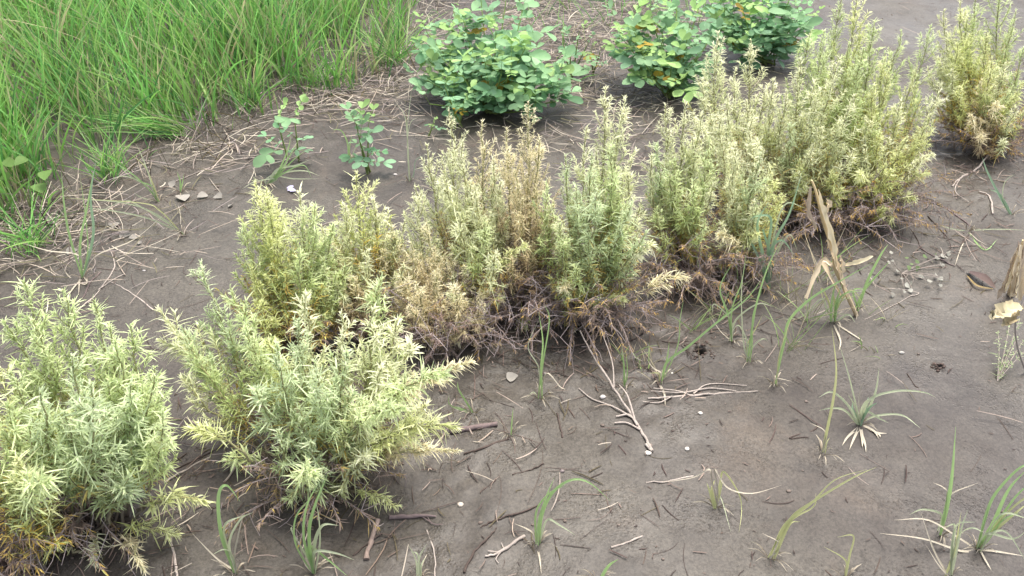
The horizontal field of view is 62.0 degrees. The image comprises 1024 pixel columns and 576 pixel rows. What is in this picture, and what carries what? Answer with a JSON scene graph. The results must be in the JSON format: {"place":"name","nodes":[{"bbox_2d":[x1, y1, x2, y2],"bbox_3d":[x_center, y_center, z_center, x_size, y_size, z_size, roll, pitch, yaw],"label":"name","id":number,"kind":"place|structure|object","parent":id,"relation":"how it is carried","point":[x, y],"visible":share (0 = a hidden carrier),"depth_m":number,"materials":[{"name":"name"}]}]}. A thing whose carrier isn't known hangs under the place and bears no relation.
{"place":"outdoors","nodes":[
{"label":"outdoors","id":0,"kind":"place"},
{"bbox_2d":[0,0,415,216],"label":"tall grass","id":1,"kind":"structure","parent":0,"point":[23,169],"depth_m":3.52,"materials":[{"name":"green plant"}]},
{"bbox_2d":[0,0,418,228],"bbox_3d":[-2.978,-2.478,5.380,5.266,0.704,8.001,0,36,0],"label":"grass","id":2,"kind":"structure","parent":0,"point":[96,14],"depth_m":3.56,"materials":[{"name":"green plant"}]},
{"bbox_2d":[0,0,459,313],"bbox_3d":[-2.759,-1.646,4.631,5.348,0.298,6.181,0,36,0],"label":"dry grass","id":3,"kind":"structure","parent":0,"point":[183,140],"depth_m":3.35,"materials":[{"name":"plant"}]},
{"bbox_2d":[0,0,1023,575],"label":"ground","id":4,"kind":"structure","parent":0,"point":[750,458],"depth_m":2.24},
{"bbox_2d":[0,155,51,209],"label":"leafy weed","id":5,"kind":"object","parent":4,"relation":"on","point":[10,162],"visible":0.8,"depth_m":2.82,"materials":[{"name":"green plant"}]},
{"bbox_2d":[0,179,72,260],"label":"grass tuft","id":6,"kind":"object","parent":4,"relation":"on","point":[22,233],"visible":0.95,"depth_m":2.70,"materials":[{"name":"green plant"}]},
{"bbox_2d":[0,352,77,575],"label":"silvery shrub","id":7,"kind":"object","parent":4,"relation":"on","point":[22,485],"visible":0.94,"depth_m":1.66,"materials":[{"name":"green plant"}]},
{"bbox_2d":[27,162,160,295],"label":"grass tuft","id":8,"kind":"object","parent":4,"relation":"on","point":[82,271],"visible":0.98,"depth_m":2.52,"materials":[{"name":"grass"}]},
{"bbox_2d":[47,110,155,184],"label":"grass tuft","id":9,"kind":"object","parent":4,"relation":"on","point":[112,161],"visible":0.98,"depth_m":3.07,"materials":[{"name":"green plant"}]},
{"bbox_2d":[87,247,123,303],"bbox_3d":[-1.228,-0.047,2.619,0.082,0.008,0.308,-6,36,-8],"label":"stick","id":10,"kind":"object","parent":4,"relation":"on","point":[103,285],"visible":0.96,"depth_m":2.58,"materials":[{"name":"brown wood"}]},
{"bbox_2d":[0,277,213,575],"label":"silvery shrub","id":11,"kind":"object","parent":4,"relation":"on","point":[126,449],"visible":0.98,"depth_m":1.71,"materials":[{"name":"green plant"}]},
{"bbox_2d":[56,197,193,239],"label":"grass tuft","id":12,"kind":"object","parent":4,"relation":"on","point":[164,220],"visible":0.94,"depth_m":2.75,"materials":[{"name":"plant"}]},
{"bbox_2d":[71,71,195,140],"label":"grass tuft","id":13,"kind":"object","parent":4,"relation":"on","point":[147,122],"visible":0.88,"depth_m":3.30,"materials":[{"name":"green plant"}]},
{"bbox_2d":[107,148,167,201],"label":"grass tuft","id":14,"kind":"object","parent":4,"relation":"on","point":[147,187],"visible":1,"depth_m":2.93,"materials":[{"name":"plant"}]},
{"bbox_2d":[170,537,177,575],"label":"stick","id":15,"kind":"object","parent":4,"relation":"on","point":[174,557],"visible":0.88,"depth_m":1.77,"materials":[{"name":"brown wood"}]},
{"bbox_2d":[165,173,189,195],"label":"grass tuft","id":16,"kind":"object","parent":4,"relation":"on","point":[180,187],"visible":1,"depth_m":3.01,"materials":[{"name":"plant"}]},
{"bbox_2d":[164,457,210,482],"bbox_3d":[-0.751,0.419,1.971,0.012,0.012,0.114,29,45,33],"label":"stick","id":17,"kind":"object","parent":4,"relation":"on","point":[183,471],"visible":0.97,"depth_m":1.97,"materials":[{"name":"brown wood"}]},
{"bbox_2d":[199,484,254,575],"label":"grass tuft","id":18,"kind":"object","parent":4,"relation":"on","point":[226,547],"visible":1,"depth_m":1.70,"materials":[{"name":"grass"}]},
{"bbox_2d":[196,54,298,113],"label":"grass tuft","id":19,"kind":"object","parent":4,"relation":"on","point":[253,97],"visible":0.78,"depth_m":3.54,"materials":[{"name":"green plant"}]},
{"bbox_2d":[245,137,318,187],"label":"grass tuft","id":20,"kind":"object","parent":4,"relation":"on","point":[273,177],"visible":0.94,"depth_m":3.03,"materials":[{"name":"plant"}]},
{"bbox_2d":[253,94,313,167],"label":"leafy weed","id":21,"kind":"object","parent":4,"relation":"on","point":[261,159],"visible":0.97,"depth_m":3.11,"materials":[{"name":"green plant"}]},
{"bbox_2d":[206,178,370,370],"bbox_3d":[-0.592,-0.016,2.202,0.376,0.470,0.401,18,40,23],"label":"silvery shrub","id":22,"kind":"object","parent":4,"relation":"on","point":[277,313],"visible":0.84,"depth_m":2.20,"materials":[{"name":"green plant"}]},
{"bbox_2d":[147,259,477,547],"bbox_3d":[-0.481,0.252,1.836,0.801,0.466,0.497,10,37,13],"label":"silvery shrub","id":23,"kind":"object","parent":4,"relation":"on","point":[348,445],"visible":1,"depth_m":1.82,"materials":[{"name":"green plant"}]},
{"bbox_2d":[290,474,353,575],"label":"grass tuft","id":24,"kind":"object","parent":4,"relation":"on","point":[309,552],"visible":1,"depth_m":1.69,"materials":[{"name":"plant"}]},
{"bbox_2d":[286,48,372,93],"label":"grass tuft","id":25,"kind":"object","parent":4,"relation":"on","point":[315,79],"visible":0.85,"depth_m":3.71,"materials":[{"name":"green plant"}]},
{"bbox_2d":[334,129,359,158],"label":"grass tuft","id":26,"kind":"object","parent":4,"relation":"on","point":[349,153],"visible":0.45,"depth_m":3.19,"materials":[{"name":"plant"}]},
{"bbox_2d":[310,170,424,366],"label":"silvery shrub","id":27,"kind":"object","parent":4,"relation":"on","point":[385,266],"visible":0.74,"depth_m":2.28,"materials":[{"name":"green plant"}]},
{"bbox_2d":[339,99,395,173],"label":"leafy weed","id":28,"kind":"object","parent":4,"relation":"on","point":[363,158],"visible":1,"depth_m":3.04,"materials":[{"name":"green plant"}]},
{"bbox_2d":[363,518,379,559],"bbox_3d":[-0.297,0.532,1.805,0.015,0.018,0.102,4,36,5],"label":"stick","id":29,"kind":"object","parent":4,"relation":"on","point":[370,542],"visible":0.93,"depth_m":1.80,"materials":[{"name":"brown wood"}]},
{"bbox_2d":[318,3,445,67],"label":"grass tuft","id":30,"kind":"object","parent":4,"relation":"on","point":[401,55],"visible":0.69,"depth_m":3.92,"materials":[{"name":"green plant"}]},
{"bbox_2d":[399,97,424,181],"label":"grass tuft","id":31,"kind":"object","parent":4,"relation":"on","point":[407,131],"visible":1,"depth_m":3.01,"materials":[{"name":"plant"}]},
{"bbox_2d":[388,514,442,524],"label":"stick","id":32,"kind":"object","parent":4,"relation":"on","point":[401,516],"visible":1,"depth_m":1.85,"materials":[{"name":"brown wood"}]},
{"bbox_2d":[410,546,431,575],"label":"grass tuft","id":33,"kind":"object","parent":4,"relation":"on","point":[419,570],"visible":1,"depth_m":1.72,"materials":[{"name":"plant"}]},
{"bbox_2d":[424,116,445,135],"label":"leafy weed","id":34,"kind":"object","parent":4,"relation":"on","point":[432,125],"visible":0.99,"depth_m":3.35,"materials":[{"name":"green plant"}]},
{"bbox_2d":[0,0,879,510],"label":"straw litter","id":35,"kind":"object","parent":4,"relation":"on","point":[420,104],"visible":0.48,"depth_m":3.50,"materials":[{"name":"beige plant"}]},
{"bbox_2d":[354,184,539,392],"bbox_3d":[-0.188,0.010,2.193,0.449,0.406,0.480,-19,40,-24],"label":"silvery shrub","id":36,"kind":"object","parent":4,"relation":"on","point":[434,286],"visible":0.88,"depth_m":2.24,"materials":[{"name":"beige plant"}]},
{"bbox_2d":[438,66,480,128],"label":"leafy weed","id":37,"kind":"object","parent":4,"relation":"on","point":[453,105],"visible":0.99,"depth_m":3.35,"materials":[{"name":"green plant"}]},
{"bbox_2d":[448,383,484,422],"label":"grass tuft","id":38,"kind":"object","parent":4,"relation":"on","point":[467,411],"visible":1,"depth_m":2.10,"materials":[{"name":"plant"}]},
{"bbox_2d":[449,421,497,433],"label":"stick","id":39,"kind":"object","parent":4,"relation":"on","point":[478,426],"visible":0.87,"depth_m":2.07,"materials":[{"name":"brown wood"}]},
{"bbox_2d":[463,527,496,572],"bbox_3d":[-0.070,0.547,1.791,0.016,0.008,0.134,18,40,23],"label":"stick","id":40,"kind":"object","parent":4,"relation":"on","point":[471,557],"visible":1,"depth_m":1.78,"materials":[{"name":"brown wood"}]},
{"bbox_2d":[403,107,567,361],"bbox_3d":[-0.079,-0.145,2.263,0.473,0.551,0.507,0,36,0],"label":"silvery shrub","id":41,"kind":"object","parent":4,"relation":"on","point":[466,228],"visible":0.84,"depth_m":2.28,"materials":[{"name":"green plant"}]},
{"bbox_2d":[464,437,508,453],"bbox_3d":[-0.060,0.376,2.023,0.118,0.012,0.011,-16,39,-21],"label":"stick","id":42,"kind":"object","parent":4,"relation":"on","point":[484,447],"visible":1,"depth_m":2.02,"materials":[{"name":"brown wood"}]},
{"bbox_2d":[403,0,588,122],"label":"leafy weed","id":43,"kind":"object","parent":4,"relation":"on","point":[510,77],"visible":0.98,"depth_m":3.49,"materials":[{"name":"green plant"}]},
{"bbox_2d":[485,535,525,562],"bbox_3d":[-0.015,0.543,1.798,0.036,0.010,0.096,27,44,32],"label":"stick","id":44,"kind":"object","parent":4,"relation":"on","point":[515,541],"visible":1,"depth_m":1.79,"materials":[{"name":"brown wood"}]},
{"bbox_2d":[480,505,537,527],"bbox_3d":[-0.005,0.497,1.861,0.141,0.008,0.009,-15,38,-19],"label":"stick","id":45,"kind":"object","parent":4,"relation":"on","point":[512,514],"visible":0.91,"depth_m":1.86,"materials":[{"name":"brown wood"}]},
{"bbox_2d":[495,412,523,442],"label":"grass tuft","id":46,"kind":"object","parent":4,"relation":"on","point":[512,429],"visible":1,"depth_m":2.05,"materials":[{"name":"plant"}]},
{"bbox_2d":[502,372,517,381],"bbox_3d":[-0.006,0.230,2.213,0.040,0.011,0.027,9,37,12],"label":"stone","id":47,"kind":"object","parent":4,"relation":"on","point":[511,376],"visible":1,"depth_m":2.22,"materials":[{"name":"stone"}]},
{"bbox_2d":[0,0,1023,575],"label":"twig litter","id":48,"kind":"object","parent":4,"relation":"on","point":[536,354],"visible":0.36,"depth_m":2.23,"materials":[{"name":"brown wood"}]},
{"bbox_2d":[0,106,1023,574],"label":"leaf litter","id":49,"kind":"object","parent":4,"relation":"on","point":[598,348],"visible":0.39,"depth_m":2.27,"materials":[{"name":"brown plant"}]},
{"bbox_2d":[3,2,1022,575],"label":"straw litter","id":50,"kind":"object","parent":4,"relation":"on","point":[483,368],"visible":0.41,"depth_m":2.15,"materials":[{"name":"beige plant"}]},
{"bbox_2d":[12,1,1023,569],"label":"mud crumbs","id":51,"kind":"object","parent":4,"relation":"on","point":[614,333],"visible":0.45,"depth_m":2.27,"materials":[{"name":"brown soil"}]},
{"bbox_2d":[464,101,606,360],"bbox_3d":[0.037,-0.162,2.247,0.489,0.592,0.518,0,36,0],"label":"silvery shrub","id":52,"kind":"object","parent":4,"relation":"on","point":[518,221],"visible":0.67,"depth_m":2.28,"materials":[{"name":"green plant"}]},
{"bbox_2d":[522,308,563,406],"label":"grass tuft","id":53,"kind":"object","parent":4,"relation":"on","point":[540,388],"visible":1,"depth_m":2.11,"materials":[{"name":"grass"}]},
{"bbox_2d":[516,478,607,568],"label":"grass tuft","id":54,"kind":"object","parent":4,"relation":"on","point":[539,536],"visible":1,"depth_m":1.75,"materials":[{"name":"plant"}]},
{"bbox_2d":[558,20,599,82],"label":"leafy weed","id":55,"kind":"object","parent":4,"relation":"on","point":[575,54],"visible":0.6,"depth_m":3.75,"materials":[{"name":"green plant"}]},
{"bbox_2d":[583,41,607,74],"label":"leafy weed","id":56,"kind":"object","parent":4,"relation":"on","point":[603,46],"visible":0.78,"depth_m":3.83,"materials":[{"name":"green plant"}]},
{"bbox_2d":[576,559,617,575],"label":"grass tuft","id":57,"kind":"object","parent":4,"relation":"on","point":[605,572],"visible":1,"depth_m":1.71,"materials":[{"name":"plant"}]},
{"bbox_2d":[504,85,692,371],"bbox_3d":[0.229,-0.140,2.220,0.511,0.600,0.579,0,36,0],"label":"silvery shrub","id":58,"kind":"object","parent":4,"relation":"on","point":[599,300],"visible":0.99,"depth_m":2.26,"materials":[{"name":"green plant"}]},
{"bbox_2d":[578,330,653,451],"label":"dead branch","id":59,"kind":"object","parent":4,"relation":"on","point":[647,444],"visible":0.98,"depth_m":2.12,"materials":[{"name":"brown wood"}]},
{"bbox_2d":[605,347,635,390],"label":"grass tuft","id":60,"kind":"object","parent":4,"relation":"on","point":[625,376],"visible":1,"depth_m":2.17,"materials":[{"name":"plant"}]},
{"bbox_2d":[608,336,655,363],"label":"grass tuft","id":61,"kind":"object","parent":4,"relation":"on","point":[629,353],"visible":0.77,"depth_m":2.25,"materials":[{"name":"plant"}]},
{"bbox_2d":[638,345,668,379],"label":"grass tuft","id":62,"kind":"object","parent":4,"relation":"on","point":[649,365],"visible":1,"depth_m":2.23,"materials":[{"name":"plant"}]},
{"bbox_2d":[602,0,729,102],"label":"leafy weed","id":63,"kind":"object","parent":4,"relation":"on","point":[659,65],"visible":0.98,"depth_m":3.61,"materials":[{"name":"green plant"}]},
{"bbox_2d":[646,475,693,482],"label":"stick","id":64,"kind":"object","parent":4,"relation":"on","point":[670,480],"visible":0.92,"depth_m":1.94,"materials":[{"name":"brown wood"}]},
{"bbox_2d":[668,298,717,332],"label":"grass tuft","id":65,"kind":"object","parent":4,"relation":"on","point":[699,324],"visible":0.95,"depth_m":2.35,"materials":[{"name":"plant"}]},
{"bbox_2d":[643,383,757,402],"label":"dead branch","id":66,"kind":"object","parent":4,"relation":"on","point":[692,395],"visible":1,"depth_m":2.17,"materials":[{"name":"brown wood"}]},
{"bbox_2d":[645,277,762,399],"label":"grass tuft","id":67,"kind":"object","parent":4,"relation":"on","point":[663,376],"visible":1,"depth_m":2.14,"materials":[{"name":"grass"}]},
{"bbox_2d":[631,98,777,314],"bbox_3d":[0.539,-0.206,2.381,0.474,0.516,0.514,0,36,0],"label":"silvery shrub","id":68,"kind":"object","parent":4,"relation":"on","point":[680,236],"visible":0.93,"depth_m":2.43,"materials":[{"name":"green plant"}]},
{"bbox_2d":[675,280,754,323],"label":"grass tuft","id":69,"kind":"object","parent":4,"relation":"on","point":[710,311],"visible":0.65,"depth_m":2.40,"materials":[{"name":"plant"}]},
{"bbox_2d":[662,468,777,530],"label":"grass tuft","id":70,"kind":"object","parent":4,"relation":"on","point":[713,497],"visible":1,"depth_m":1.86,"materials":[{"name":"plant"}]},
{"bbox_2d":[684,247,785,309],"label":"grass tuft","id":71,"kind":"object","parent":4,"relation":"on","point":[743,283],"visible":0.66,"depth_m":2.46,"materials":[{"name":"plant"}]},
{"bbox_2d":[710,251,772,345],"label":"grass tuft","id":72,"kind":"object","parent":4,"relation":"on","point":[731,325],"visible":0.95,"depth_m":2.28,"materials":[{"name":"plant"}]},
{"bbox_2d":[685,30,810,219],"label":"silvery shrub","id":73,"kind":"object","parent":4,"relation":"on","point":[737,134],"visible":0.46,"depth_m":2.85,"materials":[{"name":"green plant"}]},
{"bbox_2d":[675,104,821,310],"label":"silvery shrub","id":74,"kind":"object","parent":4,"relation":"on","point":[739,233],"visible":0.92,"depth_m":2.45,"materials":[{"name":"green plant"}]},
{"bbox_2d":[691,0,824,69],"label":"leafy weed","id":75,"kind":"object","parent":4,"relation":"on","point":[765,42],"visible":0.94,"depth_m":3.90,"materials":[{"name":"green plant"}]},
{"bbox_2d":[733,235,783,366],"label":"grass tuft","id":76,"kind":"object","parent":4,"relation":"on","point":[748,352],"visible":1,"depth_m":2.21,"materials":[{"name":"plant"}]},
{"bbox_2d":[748,171,803,294],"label":"grass tuft","id":77,"kind":"object","parent":4,"relation":"on","point":[775,241],"visible":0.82,"depth_m":2.42,"materials":[{"name":"plant"}]},
{"bbox_2d":[768,249,818,306],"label":"grass tuft","id":78,"kind":"object","parent":4,"relation":"on","point":[788,294],"visible":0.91,"depth_m":2.48,"materials":[{"name":"plant"}]},
{"bbox_2d":[763,304,841,353],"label":"grass tuft","id":79,"kind":"object","parent":4,"relation":"on","point":[795,347],"visible":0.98,"depth_m":2.30,"materials":[{"name":"plant"}]},
{"bbox_2d":[749,467,875,569],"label":"grass tuft","id":80,"kind":"object","parent":4,"relation":"on","point":[785,528],"visible":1,"depth_m":1.73,"materials":[{"name":"plant"}]},
{"bbox_2d":[759,261,874,390],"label":"grass tuft","id":81,"kind":"object","parent":4,"relation":"on","point":[775,379],"visible":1,"depth_m":2.10,"materials":[{"name":"grass"}]},
{"bbox_2d":[777,259,862,328],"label":"grass tuft","id":82,"kind":"object","parent":4,"relation":"on","point":[807,319],"visible":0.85,"depth_m":2.40,"materials":[{"name":"plant"}]},
{"bbox_2d":[777,219,868,286],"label":"grass tuft","id":83,"kind":"object","parent":4,"relation":"on","point":[838,256],"visible":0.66,"depth_m":2.57,"materials":[{"name":"plant"}]},
{"bbox_2d":[813,331,842,461],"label":"grass tuft","id":84,"kind":"object","parent":4,"relation":"on","point":[822,446],"visible":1,"depth_m":1.97,"materials":[{"name":"plant"}]},
{"bbox_2d":[792,280,865,348],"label":"grass tuft","id":85,"kind":"object","parent":4,"relation":"on","point":[836,306],"visible":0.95,"depth_m":2.39,"materials":[{"name":"plant"}]},
{"bbox_2d":[713,0,952,260],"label":"silvery shrub","id":86,"kind":"object","parent":4,"relation":"on","point":[846,115],"visible":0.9,"depth_m":2.74,"materials":[{"name":"green plant"}]},
{"bbox_2d":[804,180,872,316],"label":"broken stalk","id":87,"kind":"object","parent":4,"relation":"on","point":[833,245],"visible":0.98,"depth_m":2.28,"materials":[{"name":"plant"}]},
{"bbox_2d":[825,534,860,575],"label":"grass tuft","id":88,"kind":"object","parent":4,"relation":"on","point":[847,567],"visible":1,"depth_m":1.73,"materials":[{"name":"plant"}]},
{"bbox_2d":[845,246,889,319],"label":"grass tuft","id":89,"kind":"object","parent":4,"relation":"on","point":[865,287],"visible":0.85,"depth_m":2.41,"materials":[{"name":"plant"}]},
{"bbox_2d":[819,341,932,449],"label":"grass tuft","id":90,"kind":"object","parent":4,"relation":"on","point":[860,416],"visible":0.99,"depth_m":2.06,"materials":[{"name":"plant"}]},
{"bbox_2d":[801,24,969,256],"bbox_3d":[1.189,-0.476,2.732,0.554,0.562,0.620,0,36,0],"label":"silvery shrub","id":91,"kind":"object","parent":4,"relation":"on","point":[877,162],"visible":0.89,"depth_m":2.75,"materials":[{"name":"green plant"}]},
{"bbox_2d":[875,229,954,265],"bbox_3d":[1.291,-0.136,2.727,0.032,0.015,0.272,-28,45,-33],"label":"stick","id":92,"kind":"object","parent":4,"relation":"on","point":[917,246],"visible":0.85,"depth_m":2.72,"materials":[{"name":"brown wood"}]},
{"bbox_2d":[885,251,950,297],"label":"creeping weed","id":93,"kind":"object","parent":4,"relation":"on","point":[948,253],"visible":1,"depth_m":2.60,"materials":[{"name":"brown plant"}]},
{"bbox_2d":[911,428,976,540],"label":"grass tuft","id":94,"kind":"object","parent":4,"relation":"on","point":[946,509],"visible":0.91,"depth_m":1.76,"materials":[{"name":"plant"}]},
{"bbox_2d":[921,510,982,575],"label":"grass tuft","id":95,"kind":"object","parent":4,"relation":"on","point":[953,554],"visible":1,"depth_m":1.69,"materials":[{"name":"plant"}]},
{"bbox_2d":[881,465,1023,570],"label":"grass tuft","id":96,"kind":"object","parent":4,"relation":"on","point":[992,529],"visible":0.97,"depth_m":1.75,"materials":[{"name":"plant"}]},
{"bbox_2d":[951,155,988,201],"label":"dead branch","id":97,"kind":"object","parent":4,"relation":"on","point":[975,169],"visible":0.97,"depth_m":3.09,"materials":[{"name":"brown wood"}]},
{"bbox_2d":[923,0,1023,165],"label":"silvery shrub","id":98,"kind":"object","parent":4,"relation":"on","point":[977,119],"visible":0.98,"depth_m":3.18,"materials":[{"name":"green plant"}]},
{"bbox_2d":[943,220,1016,264],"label":"grass tuft","id":99,"kind":"object","parent":4,"relation":"on","point":[973,227],"visible":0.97,"depth_m":2.79,"materials":[{"name":"plant"}]},
{"bbox_2d":[967,271,995,288],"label":"fallen leaf","id":100,"kind":"object","parent":4,"relation":"on","point":[985,278],"visible":1,"depth_m":2.56,"materials":[{"name":"plant"}]},
{"bbox_2d":[982,157,1023,214],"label":"grass tuft","id":101,"kind":"object","parent":4,"relation":"on","point":[1003,201],"visible":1,"depth_m":2.86,"materials":[{"name":"plant"}]},
{"bbox_2d":[987,318,1023,380],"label":"grey weed","id":102,"kind":"object","parent":4,"relation":"on","point":[1000,371],"visible":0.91,"depth_m":2.25,"materials":[{"name":"brown plant"}]},
{"bbox_2d":[989,296,1023,367],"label":"dried plant","id":103,"kind":"object","parent":4,"relation":"on","point":[1009,311],"visible":1,"depth_m":2.09,"materials":[{"name":"beige plant"}]},
{"bbox_2d":[997,240,1023,300],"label":"broken stalk","id":104,"kind":"object","parent":4,"relation":"on","point":[1014,278],"visible":1,"depth_m":2.43,"materials":[{"name":"plant"}]},
{"bbox_2d":[0,0,1023,575],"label":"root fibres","id":105,"kind":"object","parent":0,"point":[498,340],"visible":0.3,"depth_m":2.26,"materials":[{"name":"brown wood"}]},
{"bbox_2d":[2,0,1021,575],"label":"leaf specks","id":106,"kind":"object","parent":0,"point":[578,368],"visible":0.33,"depth_m":2.32,"materials":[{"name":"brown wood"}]},
{"bbox_2d":[362,0,837,122],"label":"sparse grass","id":107,"kind":"structure","parent":0,"point":[583,18],"depth_m":4.37,"materials":[{"name":"green plant"}]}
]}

